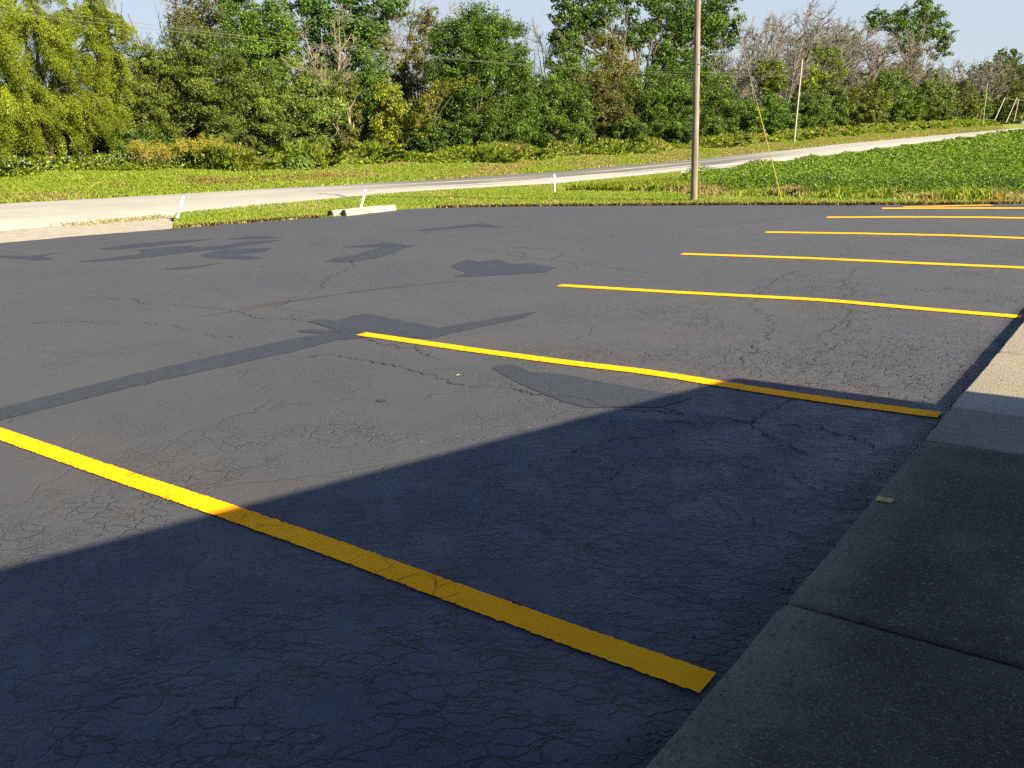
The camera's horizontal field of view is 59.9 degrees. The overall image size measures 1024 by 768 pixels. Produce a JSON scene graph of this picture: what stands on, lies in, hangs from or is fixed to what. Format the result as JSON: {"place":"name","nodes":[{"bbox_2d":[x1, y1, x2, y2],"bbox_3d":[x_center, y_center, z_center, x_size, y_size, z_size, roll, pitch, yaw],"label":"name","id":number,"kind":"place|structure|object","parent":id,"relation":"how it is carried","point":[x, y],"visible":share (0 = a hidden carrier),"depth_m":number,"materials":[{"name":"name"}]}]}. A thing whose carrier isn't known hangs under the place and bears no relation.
{"place":"outdoors","nodes":[
{"label":"outdoors","id":0,"kind":"place"},
{"bbox_2d":[0,216,173,242],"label":"driveway apron","id":1,"kind":"object","parent":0,"point":[48,232],"visible":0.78,"depth_m":19.92,"materials":[{"name":"beige concrete"}]},
{"bbox_2d":[0,128,1022,230],"bbox_3d":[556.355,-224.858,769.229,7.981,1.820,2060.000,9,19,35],"label":"road","id":2,"kind":"structure","parent":0,"point":[21,215],"depth_m":31.43,"materials":[{"name":"beige concrete"}]},
{"bbox_2d":[0,204,1023,767],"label":"parking lot","id":3,"kind":"structure","parent":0,"point":[288,494],"depth_m":4.58,"materials":[{"name":"grey asphalt"}]},
{"bbox_2d":[327,205,380,216],"bbox_3d":[-3.881,-4.309,22.092,0.206,0.141,1.764,8,18,34],"label":"wheel stop","id":4,"kind":"object","parent":3,"relation":"on","point":[334,212],"visible":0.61,"depth_m":21.48,"materials":[{"name":"concrete"}]},
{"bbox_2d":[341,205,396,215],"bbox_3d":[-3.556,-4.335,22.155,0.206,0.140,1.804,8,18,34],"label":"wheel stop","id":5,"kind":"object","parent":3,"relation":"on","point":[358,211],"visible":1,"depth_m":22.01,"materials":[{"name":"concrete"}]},
{"bbox_2d":[627,290,1022,755],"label":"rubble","id":6,"kind":"object","parent":3,"relation":"on","point":[628,738],"visible":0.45,"depth_m":4.21,"materials":[{"name":"grey stone"}]},
{"bbox_2d":[0,124,1023,226],"bbox_3d":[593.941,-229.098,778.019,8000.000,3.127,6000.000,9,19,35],"label":"ground","id":7,"kind":"structure","parent":0,"point":[1010,126],"depth_m":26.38,"materials":[{"name":"green plant"}]},
{"bbox_2d":[0,123,128,156],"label":"shrub","id":8,"kind":"object","parent":7,"relation":"on","point":[93,150],"visible":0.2,"depth_m":37.64,"materials":[{"name":"green plant"}]},
{"bbox_2d":[0,0,139,159],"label":"willow tree","id":9,"kind":"object","parent":7,"relation":"on","point":[37,110],"visible":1,"depth_m":35.60,"materials":[{"name":"green plant"}]},
{"bbox_2d":[89,128,173,154],"bbox_3d":[-16.716,-10.662,39.792,3.193,1.724,4.250,4,16,22],"label":"shrub","id":10,"kind":"object","parent":7,"relation":"on","point":[122,147],"visible":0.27,"depth_m":38.49,"materials":[{"name":"green plant"}]},
{"bbox_2d":[120,138,160,162],"bbox_3d":[-15.470,-9.566,36.939,1.968,1.281,1.601,9,19,35],"label":"yellow weed","id":11,"kind":"object","parent":7,"relation":"on","point":[137,148],"visible":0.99,"depth_m":36.77,"materials":[{"name":"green plant"}]},
{"bbox_2d":[112,31,195,142],"bbox_3d":[-16.742,-13.333,41.654,3.408,6.064,5.194,-1,15,5],"label":"leafy tree","id":12,"kind":"object","parent":7,"relation":"on","point":[147,88],"visible":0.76,"depth_m":41.01,"materials":[{"name":"green plant"}]},
{"bbox_2d":[146,140,177,162],"bbox_3d":[-14.990,-9.840,37.926,1.653,1.279,1.227,9,19,35],"label":"yellow weed","id":13,"kind":"object","parent":7,"relation":"on","point":[162,151],"visible":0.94,"depth_m":37.78,"materials":[{"name":"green plant"}]},
{"bbox_2d":[91,0,233,111],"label":"bare tree","id":14,"kind":"object","parent":7,"relation":"on","point":[176,3],"visible":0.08,"depth_m":47.69,"materials":[{"name":"grey plant"}]},
{"bbox_2d":[176,196,184,217],"bbox_3d":[-8.333,-4.348,22.259,0.068,0.702,0.385,9,19,35],"label":"marker stake","id":15,"kind":"object","parent":7,"relation":"on","point":[180,206],"visible":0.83,"depth_m":22.26,"materials":[{"name":"white paint"}]},
{"bbox_2d":[160,131,215,157],"bbox_3d":[-14.211,-10.231,38.864,1.933,1.560,2.340,9,19,35],"label":"yellow weed","id":16,"kind":"object","parent":7,"relation":"on","point":[184,145],"visible":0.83,"depth_m":38.81,"materials":[{"name":"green plant"}]},
{"bbox_2d":[157,0,240,124],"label":"leafy tree","id":17,"kind":"object","parent":7,"relation":"on","point":[210,17],"visible":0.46,"depth_m":47.51,"materials":[{"name":"green plant"}]},
{"bbox_2d":[152,19,282,152],"bbox_3d":[-14.438,-14.338,43.930,4.899,6.817,6.949,4,16,22],"label":"leafy tree","id":18,"kind":"object","parent":7,"relation":"on","point":[205,96],"visible":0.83,"depth_m":42.73,"materials":[{"name":"green plant"}]},
{"bbox_2d":[205,135,238,152],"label":"yellow weed","id":19,"kind":"object","parent":7,"relation":"on","point":[211,142],"visible":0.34,"depth_m":39.78,"materials":[{"name":"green plant"}]},
{"bbox_2d":[204,0,308,153],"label":"leafy tree","id":20,"kind":"object","parent":7,"relation":"on","point":[253,24],"visible":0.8,"depth_m":46.28,"materials":[{"name":"green plant"}]},
{"bbox_2d":[229,56,350,153],"bbox_3d":[-11.671,-14.506,47.089,4.754,5.532,7.798,9,19,35],"label":"leafy tree","id":21,"kind":"object","parent":7,"relation":"on","point":[308,120],"visible":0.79,"depth_m":46.37,"materials":[{"name":"green plant"}]},
{"bbox_2d":[283,149,314,169],"bbox_3d":[-10.185,-10.625,42.207,1.414,1.061,1.680,9,19,35],"label":"broadleaf plant","id":22,"kind":"object","parent":7,"relation":"on","point":[297,160],"visible":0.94,"depth_m":41.83,"materials":[{"name":"green plant"}]},
{"bbox_2d":[281,0,358,147],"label":"bare tree","id":23,"kind":"object","parent":7,"relation":"on","point":[339,69],"visible":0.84,"depth_m":47.73,"materials":[{"name":"brown plant"}]},
{"bbox_2d":[278,0,409,76],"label":"cottonwood tree","id":24,"kind":"object","parent":7,"relation":"on","point":[320,10],"visible":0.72,"depth_m":59.88,"materials":[{"name":"green plant"}]},
{"bbox_2d":[329,70,365,149],"bbox_3d":[-9.124,-14.742,49.050,1.900,5.038,2.821,-1,15,4],"label":"vine covered stump","id":25,"kind":"object","parent":7,"relation":"on","point":[353,131],"visible":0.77,"depth_m":48.57,"materials":[{"name":"green plant"}]},
{"bbox_2d":[360,190,366,206],"bbox_3d":[-4.009,-4.881,23.827,0.058,0.641,0.354,9,19,35],"label":"marker stake","id":26,"kind":"object","parent":7,"relation":"on","point":[362,201],"visible":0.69,"depth_m":23.82,"materials":[{"name":"white paint"}]},
{"bbox_2d":[339,42,398,143],"bbox_3d":[-8.716,-17.122,54.179,4.625,7.087,5.526,9,19,35],"label":"leafy tree","id":27,"kind":"object","parent":7,"relation":"on","point":[367,76],"visible":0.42,"depth_m":53.12,"materials":[{"name":"green plant"}]},
{"bbox_2d":[367,75,425,151],"bbox_3d":[-7.053,-15.628,52.609,3.330,4.828,4.650,9,19,35],"label":"shrub","id":28,"kind":"object","parent":7,"relation":"on","point":[390,110],"visible":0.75,"depth_m":51.45,"materials":[{"name":"green plant"}]},
{"bbox_2d":[353,0,446,106],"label":"bare tree","id":29,"kind":"object","parent":7,"relation":"on","point":[396,38],"visible":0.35,"depth_m":63.09,"materials":[{"name":"grey plant"}]},
{"bbox_2d":[370,5,441,123],"bbox_3d":[-6.444,-19.813,58.646,5.344,9.951,2.856,-15,20,-41],"label":"vine covered snag","id":30,"kind":"object","parent":7,"relation":"on","point":[412,82],"visible":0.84,"depth_m":58.24,"materials":[{"name":"green plant"}]},
{"bbox_2d":[400,8,451,121],"bbox_3d":[-6.103,-22.230,66.153,3.416,10.656,5.133,9,19,35],"label":"leafy tree","id":31,"kind":"object","parent":7,"relation":"on","point":[414,25],"visible":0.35,"depth_m":64.55,"materials":[{"name":"green plant"}]},
{"bbox_2d":[389,0,462,109],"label":"bare tree","id":32,"kind":"object","parent":7,"relation":"on","point":[451,6],"visible":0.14,"depth_m":69.96,"materials":[{"name":"grey plant"}]},
{"bbox_2d":[400,122,471,153],"bbox_3d":[-4.905,-14.622,53.691,3.260,2.464,5.247,5,17,25],"label":"shrub","id":33,"kind":"object","parent":7,"relation":"on","point":[424,145],"visible":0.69,"depth_m":52.60,"materials":[{"name":"green plant"}]},
{"bbox_2d":[406,73,484,152],"bbox_3d":[-4.097,-16.034,53.395,2.207,5.176,6.100,9,19,35],"label":"leafy tree","id":34,"kind":"object","parent":7,"relation":"on","point":[419,117],"visible":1,"depth_m":51.87,"materials":[{"name":"green plant"}]},
{"bbox_2d":[417,0,552,149],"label":"round tree","id":35,"kind":"object","parent":7,"relation":"on","point":[476,118],"visible":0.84,"depth_m":56.53,"materials":[{"name":"green plant"}]},
{"bbox_2d":[9,105,976,155],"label":"undergrowth","id":36,"kind":"object","parent":7,"relation":"on","point":[331,134],"visible":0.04,"depth_m":75.31,"materials":[{"name":"green plant"}]},
{"bbox_2d":[883,52,944,108],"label":"bare tree","id":37,"kind":"object","parent":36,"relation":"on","point":[917,81],"visible":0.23,"depth_m":163.61,"materials":[{"name":"grey plant"}]},
{"bbox_2d":[0,118,1002,177],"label":"weeds","id":38,"kind":"object","parent":7,"relation":"on","point":[246,159],"visible":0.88,"depth_m":49.44,"materials":[{"name":"green plant"}]},
{"bbox_2d":[0,198,1023,233],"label":"grass fringe","id":39,"kind":"object","parent":7,"relation":"on","point":[734,202],"depth_m":20.83,"materials":[{"name":"green plant"}]},
{"bbox_2d":[11,56,1023,154],"bbox_3d":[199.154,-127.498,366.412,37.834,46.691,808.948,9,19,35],"label":"woods","id":40,"kind":"object","parent":7,"relation":"on","point":[1002,118],"depth_m":253.01,"materials":[{"name":"green plant"}]},
{"bbox_2d":[509,1,601,86],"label":"bare tree","id":41,"kind":"object","parent":7,"relation":"on","point":[537,42],"visible":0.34,"depth_m":84.00,"materials":[{"name":"grey plant"}]},
{"bbox_2d":[520,68,599,148],"bbox_3d":[3.271,-19.794,64.735,5.258,6.185,7.982,9,19,35],"label":"shrub","id":42,"kind":"object","parent":7,"relation":"on","point":[558,101],"visible":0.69,"depth_m":63.85,"materials":[{"name":"green plant"}]},
{"bbox_2d":[538,35,597,90],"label":"leafy tree","id":43,"kind":"object","parent":7,"relation":"on","point":[573,61],"visible":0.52,"depth_m":71.11,"materials":[{"name":"green plant"}]},
{"bbox_2d":[562,67,640,142],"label":"shrub","id":44,"kind":"object","parent":7,"relation":"on","point":[619,108],"visible":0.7,"depth_m":70.71,"materials":[{"name":"green plant"}]},
{"bbox_2d":[556,4,651,131],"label":"bare tree","id":45,"kind":"object","parent":7,"relation":"on","point":[607,50],"visible":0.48,"depth_m":75.07,"materials":[{"name":"grey plant"}]},
{"bbox_2d":[584,27,644,136],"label":"vine covered snag","id":46,"kind":"object","parent":7,"relation":"on","point":[612,42],"visible":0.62,"depth_m":75.96,"materials":[{"name":"green plant"}]},
{"bbox_2d":[546,0,746,85],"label":"cottonwood tree","id":47,"kind":"object","parent":7,"relation":"on","point":[714,21],"visible":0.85,"depth_m":94.96,"materials":[{"name":"green plant"}]},
{"bbox_2d":[596,53,705,144],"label":"shrub","id":48,"kind":"object","parent":7,"relation":"on","point":[658,99],"visible":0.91,"depth_m":75.58,"materials":[{"name":"green plant"}]},
{"bbox_2d":[661,60,719,141],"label":"shrub","id":49,"kind":"object","parent":7,"relation":"on","point":[702,130],"visible":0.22,"depth_m":83.53,"materials":[{"name":"green plant"}]},
{"bbox_2d":[690,0,700,199],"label":"utility pole","id":50,"kind":"object","parent":7,"relation":"on","point":[695,111],"visible":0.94,"depth_m":22.17,"materials":[{"name":"brown wood"}]},
{"bbox_2d":[731,3,781,199],"bbox_3d":[5.570,-8.070,21.421,2.282,7.544,0.021,6,17,27],"label":"guy wire","id":51,"kind":"object","parent":50,"relation":"attached to","point":[761,121],"visible":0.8,"depth_m":21.66,"materials":[{"name":"yellow plastic"}]},
{"bbox_2d":[688,61,754,136],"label":"shrub","id":52,"kind":"object","parent":7,"relation":"on","point":[724,121],"visible":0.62,"depth_m":85.77,"materials":[{"name":"green plant"}]},
{"bbox_2d":[702,15,763,111],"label":"bare tree","id":53,"kind":"object","parent":7,"relation":"on","point":[739,66],"visible":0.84,"depth_m":105.71,"materials":[{"name":"grey plant"}]},
{"bbox_2d":[716,33,781,109],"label":"bare tree","id":54,"kind":"object","parent":7,"relation":"on","point":[742,93],"visible":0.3,"depth_m":116.45,"materials":[{"name":"grey plant"}]},
{"bbox_2d":[721,87,801,136],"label":"shrub","id":55,"kind":"object","parent":7,"relation":"on","point":[774,123],"visible":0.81,"depth_m":97.22,"materials":[{"name":"green plant"}]},
{"bbox_2d":[729,10,800,105],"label":"bare tree","id":56,"kind":"object","parent":7,"relation":"on","point":[766,50],"visible":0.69,"depth_m":109.95,"materials":[{"name":"grey plant"}]},
{"bbox_2d":[734,11,805,108],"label":"bare tree","id":57,"kind":"object","parent":7,"relation":"on","point":[790,43],"visible":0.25,"depth_m":124.12,"materials":[{"name":"grey plant"}]},
{"bbox_2d":[751,55,792,107],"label":"shrub","id":58,"kind":"object","parent":7,"relation":"on","point":[769,81],"visible":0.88,"depth_m":106.81,"materials":[{"name":"green plant"}]},
{"bbox_2d":[737,0,836,103],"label":"bare tree","id":59,"kind":"object","parent":7,"relation":"on","point":[793,63],"visible":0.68,"depth_m":113.22,"materials":[{"name":"grey plant"}]},
{"bbox_2d":[793,59,802,141],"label":"telegraph pole","id":60,"kind":"object","parent":7,"relation":"on","point":[797,102],"visible":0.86,"depth_m":91.41,"materials":[{"name":"grey wood"}]},
{"bbox_2d":[0,11,799,75],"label":"telegraph wire","id":61,"kind":"object","parent":60,"relation":"attached to","point":[317,46],"visible":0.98,"depth_m":39.64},
{"bbox_2d":[0,5,800,72],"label":"telegraph wire","id":62,"kind":"object","parent":60,"relation":"attached to","point":[346,47],"visible":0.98,"depth_m":40.97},
{"bbox_2d":[784,16,845,102],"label":"bare tree","id":63,"kind":"object","parent":7,"relation":"on","point":[827,43],"visible":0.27,"depth_m":129.31,"materials":[{"name":"grey plant"}]},
{"bbox_2d":[784,11,855,98],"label":"bare tree","id":64,"kind":"object","parent":7,"relation":"on","point":[839,24],"visible":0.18,"depth_m":140.15,"materials":[{"name":"grey plant"}]},
{"bbox_2d":[786,83,854,128],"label":"shrub","id":65,"kind":"object","parent":7,"relation":"on","point":[830,106],"visible":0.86,"depth_m":111.73,"materials":[{"name":"green plant"}]},
{"bbox_2d":[792,41,850,103],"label":"leafy tree","id":66,"kind":"object","parent":7,"relation":"on","point":[815,72],"visible":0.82,"depth_m":124.10,"materials":[{"name":"green plant"}]},
{"bbox_2d":[784,25,871,105],"bbox_3d":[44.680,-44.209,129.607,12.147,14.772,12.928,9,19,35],"label":"bare tree","id":67,"kind":"object","parent":7,"relation":"on","point":[848,60],"visible":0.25,"depth_m":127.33,"materials":[{"name":"grey plant"}]},
{"bbox_2d":[674,128,1023,192],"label":"soybean field","id":68,"kind":"structure","parent":7,"relation":"on","point":[992,159],"depth_m":28.73,"materials":[{"name":"green plant"}]},
{"bbox_2d":[818,18,899,94],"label":"bare tree","id":69,"kind":"object","parent":7,"relation":"on","point":[855,73],"visible":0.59,"depth_m":132.42,"materials":[{"name":"grey plant"}]},
{"bbox_2d":[829,26,901,103],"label":"bare tree","id":70,"kind":"object","parent":7,"relation":"on","point":[862,74],"visible":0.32,"depth_m":138.79,"materials":[{"name":"grey plant"}]},
{"bbox_2d":[836,80,898,126],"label":"shrub","id":71,"kind":"object","parent":7,"relation":"on","point":[866,110],"visible":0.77,"depth_m":127.01,"materials":[{"name":"green plant"}]},
{"bbox_2d":[857,17,934,109],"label":"bare tree","id":72,"kind":"object","parent":7,"relation":"on","point":[913,51],"visible":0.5,"depth_m":142.17,"materials":[{"name":"grey plant"}]},
{"bbox_2d":[871,65,929,123],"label":"shrub","id":73,"kind":"object","parent":7,"relation":"on","point":[906,111],"visible":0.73,"depth_m":141.87,"materials":[{"name":"green plant"}]},
{"bbox_2d":[862,0,960,84],"bbox_3d":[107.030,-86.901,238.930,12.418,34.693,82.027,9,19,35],"label":"cottonwood tree","id":74,"kind":"object","parent":7,"relation":"on","point":[903,20],"visible":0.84,"depth_m":236.20,"materials":[{"name":"green plant"}]},
{"bbox_2d":[908,76,963,121],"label":"shrub","id":75,"kind":"object","parent":7,"relation":"on","point":[939,106],"visible":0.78,"depth_m":163.66,"materials":[{"name":"green plant"}]},
{"bbox_2d":[907,58,965,104],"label":"bare tree","id":76,"kind":"object","parent":7,"relation":"on","point":[958,65],"visible":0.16,"depth_m":170.70,"materials":[{"name":"grey plant"}]},
{"bbox_2d":[937,61,978,99],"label":"bare tree","id":77,"kind":"object","parent":7,"relation":"on","point":[963,78],"visible":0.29,"depth_m":195.36,"materials":[{"name":"grey plant"}]},
{"bbox_2d":[943,76,983,119],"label":"shrub","id":78,"kind":"object","parent":7,"relation":"on","point":[968,102],"visible":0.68,"depth_m":186.03,"materials":[{"name":"green plant"}]},
{"bbox_2d":[956,55,997,107],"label":"bare tree","id":79,"kind":"object","parent":7,"relation":"on","point":[990,78],"visible":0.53,"depth_m":204.00,"materials":[{"name":"grey plant"}]},
{"bbox_2d":[968,90,995,118],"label":"shrub","id":80,"kind":"object","parent":7,"relation":"on","point":[988,109],"visible":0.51,"depth_m":202.46,"materials":[{"name":"green plant"}]},
{"bbox_2d":[983,82,987,123],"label":"telegraph pole","id":81,"kind":"object","parent":7,"relation":"on","point":[985,103],"visible":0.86,"depth_m":178.39,"materials":[{"name":"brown wood"}]},
{"bbox_2d":[970,54,1018,118],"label":"bare tree","id":82,"kind":"object","parent":7,"relation":"on","point":[1000,71],"visible":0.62,"depth_m":227.93,"materials":[{"name":"grey plant"}]},
{"bbox_2d":[976,59,1023,123],"bbox_3d":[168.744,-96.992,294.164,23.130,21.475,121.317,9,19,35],"label":"leafy tree","id":83,"kind":"object","parent":7,"relation":"on","point":[1011,94],"visible":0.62,"depth_m":265.90,"materials":[{"name":"green plant"}]},
{"bbox_2d":[993,47,1023,123],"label":"leafy tree","id":84,"kind":"object","parent":7,"relation":"on","point":[1013,52],"visible":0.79,"depth_m":342.08,"materials":[{"name":"green plant"}]},
{"bbox_2d":[995,98,1023,123],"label":"leaning pole pair","id":85,"kind":"object","parent":7,"relation":"on","point":[1011,109],"visible":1,"depth_m":211.51,"materials":[{"name":"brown wood"}]},
{"bbox_2d":[1,0,1023,136],"label":"sky","id":86,"kind":"structure","parent":0,"point":[987,27],"materials":[{"name":"blue"}]},
{"bbox_2d":[585,540,595,545],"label":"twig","id":87,"kind":"object","parent":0,"point":[589,541],"visible":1,"depth_m":3.53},
{"bbox_2d":[566,176,1023,200],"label":"tall grass","id":88,"kind":"structure","parent":0,"point":[657,184],"depth_m":23.29,"materials":[{"name":"green plant"}]},
{"bbox_2d":[646,322,1023,767],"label":"sidewalk","id":89,"kind":"structure","parent":0,"point":[890,635],"depth_m":2.63,"materials":[{"name":"concrete"}]},
{"bbox_2d":[876,496,893,502],"bbox_3d":[1.518,0.470,3.620,0.062,0.008,0.045,8,18,33],"label":"marker plate","id":90,"kind":"object","parent":89,"relation":"on","point":[884,499],"visible":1,"depth_m":3.61,"materials":[{"name":"metal"}]}
]}

